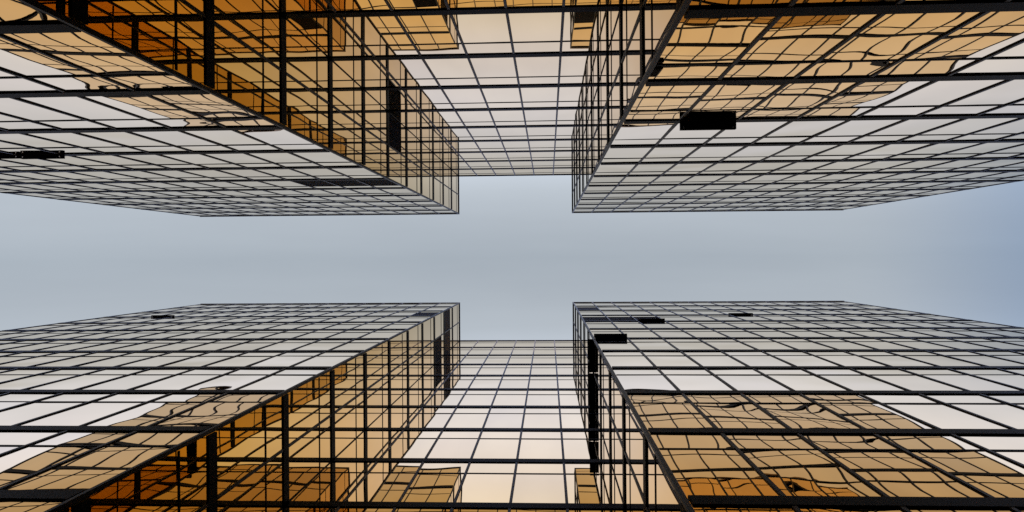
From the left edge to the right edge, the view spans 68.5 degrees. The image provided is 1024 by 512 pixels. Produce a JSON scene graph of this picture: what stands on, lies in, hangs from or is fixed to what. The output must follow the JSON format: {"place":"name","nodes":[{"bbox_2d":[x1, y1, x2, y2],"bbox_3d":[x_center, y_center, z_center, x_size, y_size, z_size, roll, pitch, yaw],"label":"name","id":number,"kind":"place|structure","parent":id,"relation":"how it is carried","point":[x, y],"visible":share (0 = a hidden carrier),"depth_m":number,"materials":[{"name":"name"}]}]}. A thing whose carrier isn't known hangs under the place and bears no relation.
{"place":"outdoors","nodes":[
{"label":"outdoors","id":0,"kind":"place"},
{"bbox_2d":[0,175,1023,339],"label":"sky","id":1,"kind":"structure","parent":0,"point":[516,258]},
{"label":"alley pavement","id":2,"kind":"structure","parent":0,"visible":0},
{"bbox_2d":[0,0,1023,216],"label":"mirrored tower","id":3,"kind":"structure","parent":2,"relation":"on","point":[223,108],"depth_m":18.89,"materials":[{"name":"glass"}]},
{"bbox_2d":[0,0,60,22],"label":"window","id":4,"kind":"structure","parent":3,"relation":"in","point":[11,11],"depth_m":9.46,"materials":[{"name":"beige glass"}]},
{"bbox_2d":[0,98,80,120],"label":"window","id":5,"kind":"structure","parent":3,"relation":"in","point":[9,106],"depth_m":15.66,"materials":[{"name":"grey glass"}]},
{"bbox_2d":[0,38,91,75],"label":"window","id":6,"kind":"structure","parent":3,"relation":"in","point":[15,58],"depth_m":11.82,"materials":[{"name":"white glass"}]},
{"bbox_2d":[18,97,139,119],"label":"window","id":7,"kind":"structure","parent":3,"relation":"in","point":[75,106],"depth_m":15.29,"materials":[{"name":"white glass"}]},
{"bbox_2d":[30,77,128,90],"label":"window","id":8,"kind":"structure","parent":3,"relation":"in","point":[77,83],"depth_m":13.17,"materials":[{"name":"white glass"}]},
{"bbox_2d":[1,31,167,74],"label":"window","id":9,"kind":"structure","parent":3,"relation":"in","point":[81,49],"depth_m":11.21,"materials":[{"name":"glass"}]},
{"bbox_2d":[78,0,175,70],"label":"window","id":10,"kind":"structure","parent":3,"relation":"in","point":[147,27],"depth_m":11.47,"materials":[{"name":"orange glass"}]},
{"bbox_2d":[85,96,198,118],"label":"window","id":11,"kind":"structure","parent":3,"relation":"in","point":[145,107],"depth_m":15.18,"materials":[{"name":"beige glass"}]},
{"bbox_2d":[106,76,198,89],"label":"window","id":12,"kind":"structure","parent":3,"relation":"in","point":[135,82],"depth_m":13.13,"materials":[{"name":"beige glass"}]},
{"bbox_2d":[176,0,208,86],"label":"window","id":13,"kind":"structure","parent":3,"relation":"in","point":[191,25],"depth_m":13.09,"materials":[{"name":"orange glass"}]},
{"bbox_2d":[150,94,256,117],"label":"window","id":14,"kind":"structure","parent":3,"relation":"in","point":[204,105],"depth_m":15.10,"materials":[{"name":"beige glass"}]},
{"bbox_2d":[209,26,262,113],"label":"window","id":15,"kind":"structure","parent":3,"relation":"in","point":[238,70],"depth_m":15.09,"materials":[{"name":"orange glass"}]},
{"bbox_2d":[214,0,261,53],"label":"window","id":16,"kind":"structure","parent":3,"relation":"in","point":[243,18],"depth_m":15.36,"materials":[{"name":"orange glass"}]},
{"bbox_2d":[264,0,279,66],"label":"window","id":17,"kind":"structure","parent":3,"relation":"in","point":[271,16],"depth_m":16.93,"materials":[{"name":"orange glass"}]},
{"bbox_2d":[263,60,281,123],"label":"window","id":18,"kind":"structure","parent":3,"relation":"in","point":[271,73],"depth_m":16.91,"materials":[{"name":"glass"}]},
{"bbox_2d":[283,76,316,140],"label":"window","id":19,"kind":"structure","parent":3,"relation":"in","point":[301,103],"depth_m":18.95,"materials":[{"name":"glass"}]},
{"bbox_2d":[286,20,316,92],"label":"window","id":20,"kind":"structure","parent":3,"relation":"in","point":[300,52],"depth_m":18.97,"materials":[{"name":"glass"}]},
{"bbox_2d":[288,18,361,45],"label":"window","id":21,"kind":"structure","parent":3,"relation":"in","point":[321,31],"depth_m":18.92,"materials":[{"name":"brown glass"}]},
{"bbox_2d":[331,108,353,159],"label":"window","id":22,"kind":"structure","parent":3,"relation":"in","point":[343,127],"depth_m":22.84,"materials":[{"name":"glass"}]},
{"bbox_2d":[333,62,353,118],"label":"window","id":23,"kind":"structure","parent":3,"relation":"in","point":[343,91],"depth_m":22.86,"materials":[{"name":"beige glass"}]},
{"bbox_2d":[334,60,391,79],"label":"window","id":24,"kind":"structure","parent":3,"relation":"in","point":[370,69],"depth_m":22.85,"materials":[{"name":"beige glass"}]},
{"bbox_2d":[342,16,410,44],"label":"window","id":25,"kind":"structure","parent":3,"relation":"in","point":[386,30],"depth_m":18.87,"materials":[{"name":"beige glass"}]},
{"bbox_2d":[379,59,433,78],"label":"window","id":26,"kind":"structure","parent":3,"relation":"in","point":[399,69],"depth_m":22.77,"materials":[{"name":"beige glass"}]},
{"bbox_2d":[397,15,460,43],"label":"window","id":27,"kind":"structure","parent":3,"relation":"in","point":[431,29],"depth_m":18.81,"materials":[{"name":"orange glass"}]},
{"bbox_2d":[424,59,474,77],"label":"window","id":28,"kind":"structure","parent":3,"relation":"in","point":[441,68],"depth_m":22.69,"materials":[{"name":"white glass"}]},
{"bbox_2d":[453,14,509,42],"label":"window","id":29,"kind":"structure","parent":3,"relation":"in","point":[475,28],"depth_m":18.75,"materials":[{"name":"beige glass"}]},
{"bbox_2d":[470,58,515,77],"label":"window","id":30,"kind":"structure","parent":3,"relation":"in","point":[483,67],"depth_m":22.61,"materials":[{"name":"white glass"}]},
{"bbox_2d":[509,12,561,41],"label":"window","id":31,"kind":"structure","parent":3,"relation":"in","point":[525,27],"depth_m":18.65,"materials":[{"name":"beige glass"}]},
{"bbox_2d":[516,57,558,76],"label":"window","id":32,"kind":"structure","parent":3,"relation":"in","point":[526,66],"depth_m":22.54,"materials":[{"name":"white glass"}]},
{"bbox_2d":[560,56,605,75],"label":"window","id":33,"kind":"structure","parent":3,"relation":"in","point":[570,65],"depth_m":22.47,"materials":[{"name":"white glass"}]},
{"bbox_2d":[563,11,618,40],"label":"window","id":34,"kind":"structure","parent":3,"relation":"in","point":[578,26],"depth_m":18.59,"materials":[{"name":"beige glass"}]},
{"bbox_2d":[627,21,639,105],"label":"window","id":35,"kind":"structure","parent":3,"relation":"in","point":[633,51],"depth_m":14.79,"materials":[{"name":"beige glass"}]},
{"bbox_2d":[614,123,674,139],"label":"window","id":36,"kind":"structure","parent":3,"relation":"in","point":[627,131],"depth_m":18.61,"materials":[{"name":"white glass"}]},
{"bbox_2d":[652,0,676,57],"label":"window","id":37,"kind":"structure","parent":3,"relation":"in","point":[664,12],"depth_m":11.27,"materials":[{"name":"beige glass"}]},
{"bbox_2d":[630,84,710,110],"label":"window","id":38,"kind":"structure","parent":3,"relation":"in","point":[651,98],"depth_m":14.67,"materials":[{"name":"glass"}]},
{"bbox_2d":[646,65,729,82],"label":"window","id":39,"kind":"structure","parent":3,"relation":"in","point":[695,71],"depth_m":12.69,"materials":[{"name":"beige glass"}]},
{"bbox_2d":[656,12,775,64],"bbox_3d":[2.863,-3.103,10.840,1.306,2.618,0.005,0,-90,3],"label":"window","id":40,"kind":"structure","parent":3,"relation":"in","point":[699,40],"depth_m":10.78,"materials":[{"name":"glass"}]},
{"bbox_2d":[692,84,782,109],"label":"window","id":41,"kind":"structure","parent":3,"relation":"in","point":[722,97],"depth_m":14.63,"materials":[{"name":"glass"}]},
{"bbox_2d":[715,122,786,137],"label":"window","id":42,"kind":"structure","parent":3,"relation":"in","point":[743,129],"depth_m":18.46,"materials":[{"name":"white glass"}]},
{"bbox_2d":[722,63,811,78],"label":"window","id":43,"kind":"structure","parent":3,"relation":"in","point":[746,70],"depth_m":12.60,"materials":[{"name":"beige glass"}]},
{"bbox_2d":[755,83,855,108],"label":"window","id":44,"kind":"structure","parent":3,"relation":"in","point":[810,95],"depth_m":14.58,"materials":[{"name":"beige glass"}]},
{"bbox_2d":[766,121,844,136],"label":"window","id":45,"kind":"structure","parent":3,"relation":"in","point":[800,128],"depth_m":18.35,"materials":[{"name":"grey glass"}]},
{"bbox_2d":[738,14,878,62],"bbox_3d":[4.167,-3.112,10.778,1.306,2.618,0.002,0,-90,3],"label":"window","id":46,"kind":"structure","parent":3,"relation":"in","point":[793,38],"depth_m":10.71,"materials":[{"name":"glass"}]},
{"bbox_2d":[800,62,893,76],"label":"window","id":47,"kind":"structure","parent":3,"relation":"in","point":[850,69],"depth_m":12.57,"materials":[{"name":"beige glass"}]},
{"bbox_2d":[819,120,901,135],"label":"window","id":48,"kind":"structure","parent":3,"relation":"in","point":[863,127],"depth_m":18.30,"materials":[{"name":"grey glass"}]},
{"bbox_2d":[819,81,931,107],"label":"window","id":49,"kind":"structure","parent":3,"relation":"in","point":[867,94],"depth_m":14.51,"materials":[{"name":"beige glass"}]},
{"bbox_2d":[822,12,981,60],"bbox_3d":[5.471,-3.122,10.715,1.306,2.618,0.002,-1,-90,3],"label":"window","id":50,"kind":"structure","parent":3,"relation":"in","point":[894,36],"depth_m":10.64,"materials":[{"name":"glass"}]},
{"bbox_2d":[868,119,960,135],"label":"window","id":51,"kind":"structure","parent":3,"relation":"in","point":[910,127],"depth_m":18.21,"materials":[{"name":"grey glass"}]},
{"bbox_2d":[876,60,976,75],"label":"window","id":52,"kind":"structure","parent":3,"relation":"in","point":[904,68],"depth_m":12.49,"materials":[{"name":"glass"}]},
{"bbox_2d":[883,80,1005,106],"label":"window","id":53,"kind":"structure","parent":3,"relation":"in","point":[939,93],"depth_m":14.42,"materials":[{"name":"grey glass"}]},
{"bbox_2d":[905,11,1023,59],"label":"window","id":54,"kind":"structure","parent":3,"relation":"in","point":[993,32],"depth_m":10.83,"materials":[{"name":"beige glass"}]},
{"bbox_2d":[921,118,1019,134],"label":"window","id":55,"kind":"structure","parent":3,"relation":"in","point":[967,126],"depth_m":18.23,"materials":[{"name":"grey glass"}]},
{"bbox_2d":[947,80,1023,105],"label":"window","id":56,"kind":"structure","parent":3,"relation":"in","point":[1011,91],"depth_m":14.79,"materials":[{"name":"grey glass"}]},
{"bbox_2d":[956,59,1023,73],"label":"window","id":57,"kind":"structure","parent":3,"relation":"in","point":[1004,66],"depth_m":12.51,"materials":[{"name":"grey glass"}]},
{"bbox_2d":[0,301,1023,511],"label":"mirrored tower","id":58,"kind":"structure","parent":2,"relation":"on","point":[748,406],"depth_m":19.09,"materials":[{"name":"glass"}]},
{"bbox_2d":[0,402,83,425],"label":"window","id":59,"kind":"structure","parent":58,"relation":"in","point":[12,416],"depth_m":15.60,"materials":[{"name":"white glass"}]},
{"bbox_2d":[0,447,94,486],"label":"window","id":60,"kind":"structure","parent":58,"relation":"in","point":[18,464],"depth_m":11.80,"materials":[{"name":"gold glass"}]},
{"bbox_2d":[18,402,139,425],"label":"window","id":61,"kind":"structure","parent":58,"relation":"in","point":[85,413],"depth_m":15.23,"materials":[{"name":"white glass"}]},
{"bbox_2d":[33,432,130,444],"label":"window","id":62,"kind":"structure","parent":58,"relation":"in","point":[68,438],"depth_m":13.17,"materials":[{"name":"white glass"}]},
{"bbox_2d":[3,447,170,490],"bbox_3d":[-6.281,3.185,11.265,1.309,2.618,0.004,0,-90,3],"label":"window","id":63,"kind":"structure","parent":58,"relation":"in","point":[84,472],"depth_m":11.21,"materials":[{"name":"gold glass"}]},
{"bbox_2d":[81,450,178,511],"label":"window","id":64,"kind":"structure","parent":58,"relation":"in","point":[154,488],"depth_m":11.53,"materials":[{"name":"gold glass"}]},
{"bbox_2d":[85,402,199,425],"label":"window","id":65,"kind":"structure","parent":58,"relation":"in","point":[146,414],"depth_m":15.19,"materials":[{"name":"white glass"}]},
{"bbox_2d":[109,432,200,445],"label":"window","id":66,"kind":"structure","parent":58,"relation":"in","point":[139,438],"depth_m":13.13,"materials":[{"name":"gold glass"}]},
{"bbox_2d":[179,433,211,511],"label":"window","id":67,"kind":"structure","parent":58,"relation":"in","point":[193,457],"depth_m":13.09,"materials":[{"name":"orange glass"}]},
{"bbox_2d":[154,402,257,426],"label":"window","id":68,"kind":"structure","parent":58,"relation":"in","point":[212,414],"depth_m":15.13,"materials":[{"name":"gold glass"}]},
{"bbox_2d":[184,375,266,389],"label":"window","id":69,"kind":"structure","parent":58,"relation":"in","point":[225,382],"depth_m":19.08,"materials":[{"name":"white glass"}]},
{"bbox_2d":[212,405,264,494],"bbox_3d":[-5.438,3.846,15.078,0.001,2.618,1.313,0,-90,3],"label":"window","id":70,"kind":"structure","parent":58,"relation":"in","point":[240,443],"depth_m":15.05,"materials":[{"name":"glass"}]},
{"bbox_2d":[218,466,264,511],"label":"window","id":71,"kind":"structure","parent":58,"relation":"in","point":[248,496],"depth_m":15.39,"materials":[{"name":"orange glass"}]},
{"bbox_2d":[267,452,282,511],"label":"window","id":72,"kind":"structure","parent":58,"relation":"in","point":[275,466],"depth_m":16.96,"materials":[{"name":"glass"}]},
{"bbox_2d":[266,395,284,459],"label":"window","id":73,"kind":"structure","parent":58,"relation":"in","point":[274,425],"depth_m":16.93,"materials":[{"name":"glass"}]},
{"bbox_2d":[285,377,318,443],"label":"window","id":74,"kind":"structure","parent":58,"relation":"in","point":[304,400],"depth_m":18.94,"materials":[{"name":"glass"}]},
{"bbox_2d":[289,426,318,499],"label":"window","id":75,"kind":"structure","parent":58,"relation":"in","point":[304,454],"depth_m":18.90,"materials":[{"name":"glass"}]},
{"bbox_2d":[291,473,365,500],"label":"window","id":76,"kind":"structure","parent":58,"relation":"in","point":[325,486],"depth_m":18.90,"materials":[{"name":"orange glass"}]},
{"bbox_2d":[333,359,355,410],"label":"window","id":77,"kind":"structure","parent":58,"relation":"in","point":[345,389],"depth_m":22.76,"materials":[{"name":"glass"}]},
{"bbox_2d":[335,399,355,456],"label":"window","id":78,"kind":"structure","parent":58,"relation":"in","point":[345,419],"depth_m":22.81,"materials":[{"name":"glass"}]},
{"bbox_2d":[336,438,393,457],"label":"window","id":79,"kind":"structure","parent":58,"relation":"in","point":[360,447],"depth_m":22.74,"materials":[{"name":"beige glass"}]},
{"bbox_2d":[346,473,414,501],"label":"window","id":80,"kind":"structure","parent":58,"relation":"in","point":[376,487],"depth_m":18.85,"materials":[{"name":"beige glass"}]},
{"bbox_2d":[382,439,435,457],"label":"window","id":81,"kind":"structure","parent":58,"relation":"in","point":[401,448],"depth_m":22.70,"materials":[{"name":"white glass"}]},
{"bbox_2d":[401,474,463,501],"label":"window","id":82,"kind":"structure","parent":58,"relation":"in","point":[425,487],"depth_m":18.75,"materials":[{"name":"glass"}]},
{"bbox_2d":[427,439,476,457],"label":"window","id":83,"kind":"structure","parent":58,"relation":"in","point":[443,448],"depth_m":22.67,"materials":[{"name":"white glass"}]},
{"bbox_2d":[456,474,512,502],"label":"window","id":84,"kind":"structure","parent":58,"relation":"in","point":[491,488],"depth_m":18.71,"materials":[{"name":"white glass"}]},
{"bbox_2d":[473,439,518,458],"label":"window","id":85,"kind":"structure","parent":58,"relation":"in","point":[486,448],"depth_m":22.62,"materials":[{"name":"white glass"}]},
{"bbox_2d":[512,474,564,502],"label":"window","id":86,"kind":"structure","parent":58,"relation":"in","point":[528,488],"depth_m":18.67,"materials":[{"name":"white glass"}]},
{"bbox_2d":[519,439,561,458],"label":"window","id":87,"kind":"structure","parent":58,"relation":"in","point":[529,448],"depth_m":22.49,"materials":[{"name":"white glass"}]},
{"bbox_2d":[563,439,608,458],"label":"window","id":88,"kind":"structure","parent":58,"relation":"in","point":[573,448],"depth_m":22.45,"materials":[{"name":"white glass"}]},
{"bbox_2d":[566,474,622,503],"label":"window","id":89,"kind":"structure","parent":58,"relation":"in","point":[580,488],"depth_m":18.57,"materials":[{"name":"glass"}]},
{"bbox_2d":[630,409,642,493],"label":"window","id":90,"kind":"structure","parent":58,"relation":"in","point":[636,434],"depth_m":14.78,"materials":[{"name":"beige glass"}]},
{"bbox_2d":[616,375,676,392],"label":"window","id":91,"kind":"structure","parent":58,"relation":"in","point":[629,382],"depth_m":18.59,"materials":[{"name":"white glass"}]},
{"bbox_2d":[656,457,680,511],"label":"window","id":92,"kind":"structure","parent":58,"relation":"in","point":[667,500],"depth_m":11.22,"materials":[{"name":"beige glass"}]},
{"bbox_2d":[633,403,713,430],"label":"window","id":93,"kind":"structure","parent":58,"relation":"in","point":[654,415],"depth_m":14.66,"materials":[{"name":"beige glass"}]},
{"bbox_2d":[649,431,732,447],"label":"window","id":94,"kind":"structure","parent":58,"relation":"in","point":[661,440],"depth_m":12.66,"materials":[{"name":"beige glass"}]},
{"bbox_2d":[666,375,732,389],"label":"window","id":95,"kind":"structure","parent":58,"relation":"in","point":[683,382],"depth_m":18.55,"materials":[{"name":"white glass"}]},
{"bbox_2d":[659,449,779,500],"bbox_3d":[2.909,3.117,10.824,1.306,2.618,0.006,0,-90,3],"label":"window","id":96,"kind":"structure","parent":58,"relation":"in","point":[698,472],"depth_m":10.76,"materials":[{"name":"glass"}]},
{"bbox_2d":[694,403,785,427],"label":"window","id":97,"kind":"structure","parent":58,"relation":"in","point":[722,415],"depth_m":14.59,"materials":[{"name":"beige glass"}]},
{"bbox_2d":[717,375,789,389],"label":"window","id":98,"kind":"structure","parent":58,"relation":"in","point":[740,382],"depth_m":18.49,"materials":[{"name":"white glass"}]},
{"bbox_2d":[725,434,815,448],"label":"window","id":99,"kind":"structure","parent":58,"relation":"in","point":[740,440],"depth_m":12.61,"materials":[{"name":"beige glass"}]},
{"bbox_2d":[768,375,846,389],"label":"window","id":100,"kind":"structure","parent":58,"relation":"in","point":[796,382],"depth_m":18.44,"materials":[{"name":"white glass"}]},
{"bbox_2d":[758,404,859,427],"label":"window","id":101,"kind":"structure","parent":58,"relation":"in","point":[794,415],"depth_m":14.53,"materials":[{"name":"beige glass"}]},
{"bbox_2d":[741,450,881,495],"bbox_3d":[4.213,3.107,10.762,1.306,2.618,0.007,-1,-90,3],"label":"window","id":102,"kind":"structure","parent":58,"relation":"in","point":[795,472],"depth_m":10.70,"materials":[{"name":"orange glass"}]},
{"bbox_2d":[801,434,897,448],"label":"window","id":103,"kind":"structure","parent":58,"relation":"in","point":[823,441],"depth_m":12.51,"materials":[{"name":"beige glass"}]},
{"bbox_2d":[819,375,903,389],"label":"window","id":104,"kind":"structure","parent":58,"relation":"in","point":[854,382],"depth_m":18.36,"materials":[{"name":"white glass"}]},
{"bbox_2d":[822,404,934,428],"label":"window","id":105,"kind":"structure","parent":58,"relation":"in","point":[879,416],"depth_m":14.48,"materials":[{"name":"beige glass"}]},
{"bbox_2d":[824,450,985,496],"bbox_3d":[5.517,3.097,10.699,1.306,2.618,0.004,0,-90,3],"label":"window","id":106,"kind":"structure","parent":58,"relation":"in","point":[896,473],"depth_m":10.64,"materials":[{"name":"glass"}]},
{"bbox_2d":[871,375,964,390],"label":"window","id":107,"kind":"structure","parent":58,"relation":"in","point":[911,382],"depth_m":18.31,"materials":[{"name":"white glass"}]},
{"bbox_2d":[880,435,979,448],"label":"window","id":108,"kind":"structure","parent":58,"relation":"in","point":[904,441],"depth_m":12.47,"materials":[{"name":"beige glass"}]},
{"bbox_2d":[886,404,1009,428],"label":"window","id":109,"kind":"structure","parent":58,"relation":"in","point":[942,416],"depth_m":14.37,"materials":[{"name":"white glass"}]},
{"bbox_2d":[910,451,1023,497],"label":"window","id":110,"kind":"structure","parent":58,"relation":"in","point":[997,476],"depth_m":10.86,"materials":[{"name":"glass"}]},
{"bbox_2d":[923,375,1022,390],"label":"window","id":111,"kind":"structure","parent":58,"relation":"in","point":[972,383],"depth_m":18.14,"materials":[{"name":"white glass"}]},
{"bbox_2d":[951,404,1023,428],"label":"window","id":112,"kind":"structure","parent":58,"relation":"in","point":[1007,414],"depth_m":14.80,"materials":[{"name":"white glass"}]},
{"bbox_2d":[958,435,1023,449],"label":"window","id":113,"kind":"structure","parent":58,"relation":"in","point":[1015,442],"depth_m":12.50,"materials":[{"name":"white glass"}]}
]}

